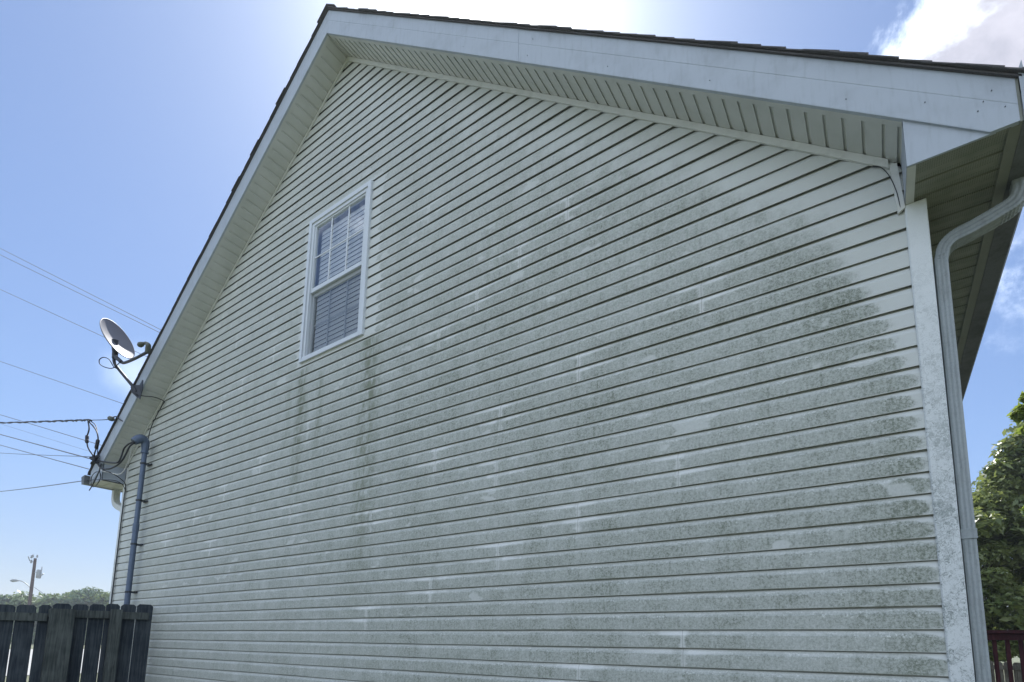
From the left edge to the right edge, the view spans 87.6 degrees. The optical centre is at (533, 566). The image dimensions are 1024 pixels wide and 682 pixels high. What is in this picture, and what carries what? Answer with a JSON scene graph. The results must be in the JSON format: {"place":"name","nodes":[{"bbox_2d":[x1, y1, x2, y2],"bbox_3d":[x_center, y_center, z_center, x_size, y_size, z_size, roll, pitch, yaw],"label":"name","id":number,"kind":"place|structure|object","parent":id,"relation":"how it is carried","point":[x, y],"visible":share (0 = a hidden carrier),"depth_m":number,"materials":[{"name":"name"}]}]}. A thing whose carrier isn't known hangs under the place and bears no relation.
{"place":"outdoors","nodes":[
{"label":"outdoors","id":0,"kind":"place"},
{"bbox_2d":[0,414,101,445],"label":"overhead wire","id":1,"kind":"object","parent":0,"point":[49,429],"visible":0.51,"depth_m":13.73,"materials":[{"name":"grey metal"}]},
{"bbox_2d":[6,649,100,675],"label":"road","id":2,"kind":"structure","parent":0,"point":[30,659],"depth_m":29.26,"materials":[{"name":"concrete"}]},
{"bbox_2d":[0,361,122,403],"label":"overhead wire","id":3,"kind":"object","parent":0,"point":[64,383],"visible":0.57,"depth_m":19.68,"materials":[{"name":"grey metal"}]},
{"bbox_2d":[0,289,146,356],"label":"overhead wire","id":4,"kind":"object","parent":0,"point":[63,318],"visible":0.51,"depth_m":22.24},
{"bbox_2d":[0,248,160,329],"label":"overhead wire","id":5,"kind":"object","parent":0,"point":[81,289],"visible":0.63,"depth_m":23.71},
{"bbox_2d":[1,255,159,332],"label":"overhead wire","id":6,"kind":"object","parent":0,"point":[81,294],"visible":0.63,"depth_m":23.68,"materials":[{"name":"grey metal"}]},
{"bbox_2d":[0,0,1023,597],"label":"sky","id":7,"kind":"structure","parent":0,"point":[128,128],"materials":[{"name":"blue"}]},
{"bbox_2d":[5,644,1019,681],"bbox_3d":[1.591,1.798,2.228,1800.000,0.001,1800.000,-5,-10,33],"label":"ground","id":8,"kind":"structure","parent":0,"point":[1016,659],"depth_m":51.31,"materials":[{"name":"green plant"}]},
{"bbox_2d":[0,594,24,628],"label":"broadleaf tree","id":9,"kind":"object","parent":8,"relation":"on","point":[4,599],"visible":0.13,"depth_m":89.65,"materials":[{"name":"green plant"}]},
{"bbox_2d":[10,555,43,604],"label":"utility pole","id":10,"kind":"object","parent":8,"relation":"on","point":[39,574],"visible":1,"depth_m":57.89,"materials":[{"name":"brown wood"}]},
{"bbox_2d":[5,590,48,643],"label":"broadleaf tree","id":11,"kind":"object","parent":8,"relation":"on","point":[20,599],"visible":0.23,"depth_m":88.81,"materials":[{"name":"green plant"}]},
{"bbox_2d":[34,592,72,627],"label":"broadleaf tree","id":12,"kind":"object","parent":8,"relation":"on","point":[48,601],"visible":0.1,"depth_m":89.08,"materials":[{"name":"green plant"}]},
{"bbox_2d":[10,626,102,644],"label":"undergrowth","id":13,"kind":"object","parent":8,"relation":"on","point":[33,637],"visible":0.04,"depth_m":88.22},
{"bbox_2d":[0,603,152,681],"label":"wooden fence","id":14,"kind":"object","parent":8,"relation":"on","point":[58,647],"visible":1,"depth_m":5.93,"materials":[{"name":"black wood"}]},
{"bbox_2d":[55,586,109,628],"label":"broadleaf tree","id":15,"kind":"object","parent":8,"relation":"on","point":[78,596],"visible":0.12,"depth_m":88.58,"materials":[{"name":"green plant"}]},
{"bbox_2d":[83,591,107,627],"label":"broadleaf tree","id":16,"kind":"object","parent":8,"relation":"on","point":[96,600],"visible":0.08,"depth_m":89.39,"materials":[{"name":"green plant"}]},
{"bbox_2d":[99,591,109,624],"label":"broadleaf tree","id":17,"kind":"object","parent":8,"relation":"on","point":[107,596],"visible":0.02,"depth_m":89.41,"materials":[{"name":"green plant"}]},
{"bbox_2d":[81,3,1023,681],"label":"house","id":18,"kind":"structure","parent":8,"relation":"on","point":[485,351],"depth_m":3.52,"materials":[{"name":"plastic"}]},
{"bbox_2d":[0,481,80,491],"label":"overhead wire","id":19,"kind":"object","parent":18,"relation":"attached to","point":[43,486],"visible":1,"depth_m":8.84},
{"bbox_2d":[1,445,87,468],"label":"overhead wire","id":20,"kind":"object","parent":18,"relation":"attached to","point":[46,457],"visible":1,"depth_m":8.83,"materials":[{"name":"grey metal"}]},
{"bbox_2d":[5,453,89,456],"bbox_3d":[-15.070,-3.140,13.920,21.792,4.798,0.008,-5,-10,34],"label":"overhead wire","id":21,"kind":"object","parent":18,"relation":"attached to","point":[47,455],"visible":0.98,"depth_m":8.69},
{"bbox_2d":[90,464,100,486],"bbox_3d":[-6.033,-1.249,7.351,0.357,0.326,0.016,-5,-10,33],"label":"cable coil","id":22,"kind":"object","parent":18,"relation":"hanging from","point":[99,479],"visible":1,"depth_m":7.30,"materials":[{"name":"black rubber"}]},
{"bbox_2d":[89,463,101,490],"bbox_3d":[-6.076,-1.233,7.388,0.309,0.347,0.019,-5,-10,33],"label":"ground lead","id":23,"kind":"object","parent":18,"relation":"attached to","point":[95,478],"visible":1,"depth_m":7.36,"materials":[{"name":"metal"}]},
{"bbox_2d":[87,479,125,603],"bbox_3d":[-6.020,-0.034,7.185,0.688,2.425,0.305,0,-8,7],"label":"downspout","id":24,"kind":"object","parent":18,"relation":"attached to","point":[119,533],"visible":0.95,"depth_m":7.32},
{"bbox_2d":[96,460,125,603],"bbox_3d":[-5.871,-0.076,7.104,0.422,2.890,0.336,3,-8,-14],"label":"phone cable","id":25,"kind":"object","parent":18,"relation":"attached to","point":[121,515],"visible":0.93,"depth_m":7.31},
{"bbox_2d":[107,416,122,421],"bbox_3d":[-5.621,-1.976,7.157,0.289,0.106,0.070,-2,-9,21],"label":"wire holder","id":26,"kind":"object","parent":18,"relation":"attached to","point":[110,418],"visible":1,"depth_m":7.17,"materials":[{"name":"metal"}]},
{"bbox_2d":[0,419,134,474],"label":"service drop","id":27,"kind":"object","parent":26,"relation":"attached to","point":[94,458],"visible":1,"depth_m":7.34,"materials":[{"name":"rubber"}]},
{"bbox_2d":[0,434,89,458],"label":"overhead wire","id":28,"kind":"object","parent":27,"relation":"attached to","point":[47,447],"visible":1,"depth_m":8.74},
{"bbox_2d":[99,318,150,398],"bbox_3d":[-5.100,-2.687,6.682,0.981,1.022,0.483,-5,-10,33],"label":"satellite dish","id":29,"kind":"object","parent":18,"relation":"attached to","point":[117,338],"visible":1,"depth_m":6.88,"materials":[{"name":"grey paint"}]},
{"bbox_2d":[141,395,164,438],"bbox_3d":[-5.021,-1.847,7.021,0.238,0.696,0.397,2,-8,-11],"label":"dish cable","id":30,"kind":"object","parent":29,"relation":"attached to","point":[157,413],"visible":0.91,"depth_m":7.11,"materials":[{"name":"black rubber"}]},
{"bbox_2d":[124,434,151,603],"bbox_3d":[-5.195,0.090,6.798,0.121,3.692,0.247,-5,-10,33],"label":"service mast","id":31,"kind":"object","parent":18,"relation":"attached to","point":[143,440],"visible":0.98,"depth_m":6.93,"materials":[{"name":"metal"}]},
{"bbox_2d":[299,179,374,363],"bbox_3d":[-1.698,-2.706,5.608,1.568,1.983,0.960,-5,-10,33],"label":"window","id":32,"kind":"structure","parent":18,"relation":"in","point":[336,276],"depth_m":5.33,"materials":[{"name":"white plastic"}]},
{"bbox_2d":[872,166,899,204],"bbox_3d":[1.744,-1.882,2.641,0.099,0.287,0.014,-5,-10,35],"label":"stray cable","id":33,"kind":"object","parent":18,"relation":"attached to","point":[891,180],"visible":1,"depth_m":2.63,"materials":[{"name":"black rubber"}]},
{"bbox_2d":[971,421,1023,605],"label":"broadleaf tree","id":34,"kind":"object","parent":8,"relation":"on","point":[1003,472],"visible":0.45,"depth_m":16.09,"materials":[{"name":"green plant"}]},
{"bbox_2d":[972,489,1023,661],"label":"broadleaf tree","id":35,"kind":"object","parent":8,"relation":"on","point":[1000,597],"visible":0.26,"depth_m":15.30,"materials":[{"name":"green plant"}]},
{"bbox_2d":[990,661,1021,681],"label":"back fence","id":36,"kind":"object","parent":8,"relation":"on","point":[1016,666],"visible":0.12,"depth_m":11.16,"materials":[{"name":"grey wood"}]},
{"bbox_2d":[1007,391,1023,515],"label":"broadleaf tree","id":37,"kind":"object","parent":8,"relation":"on","point":[1016,415],"visible":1,"depth_m":8.99,"materials":[{"name":"green plant"}]},
{"bbox_2d":[986,630,1023,681],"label":"railing","id":38,"kind":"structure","parent":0,"point":[1007,636],"depth_m":5.94,"materials":[{"name":"red wood"}]}
]}

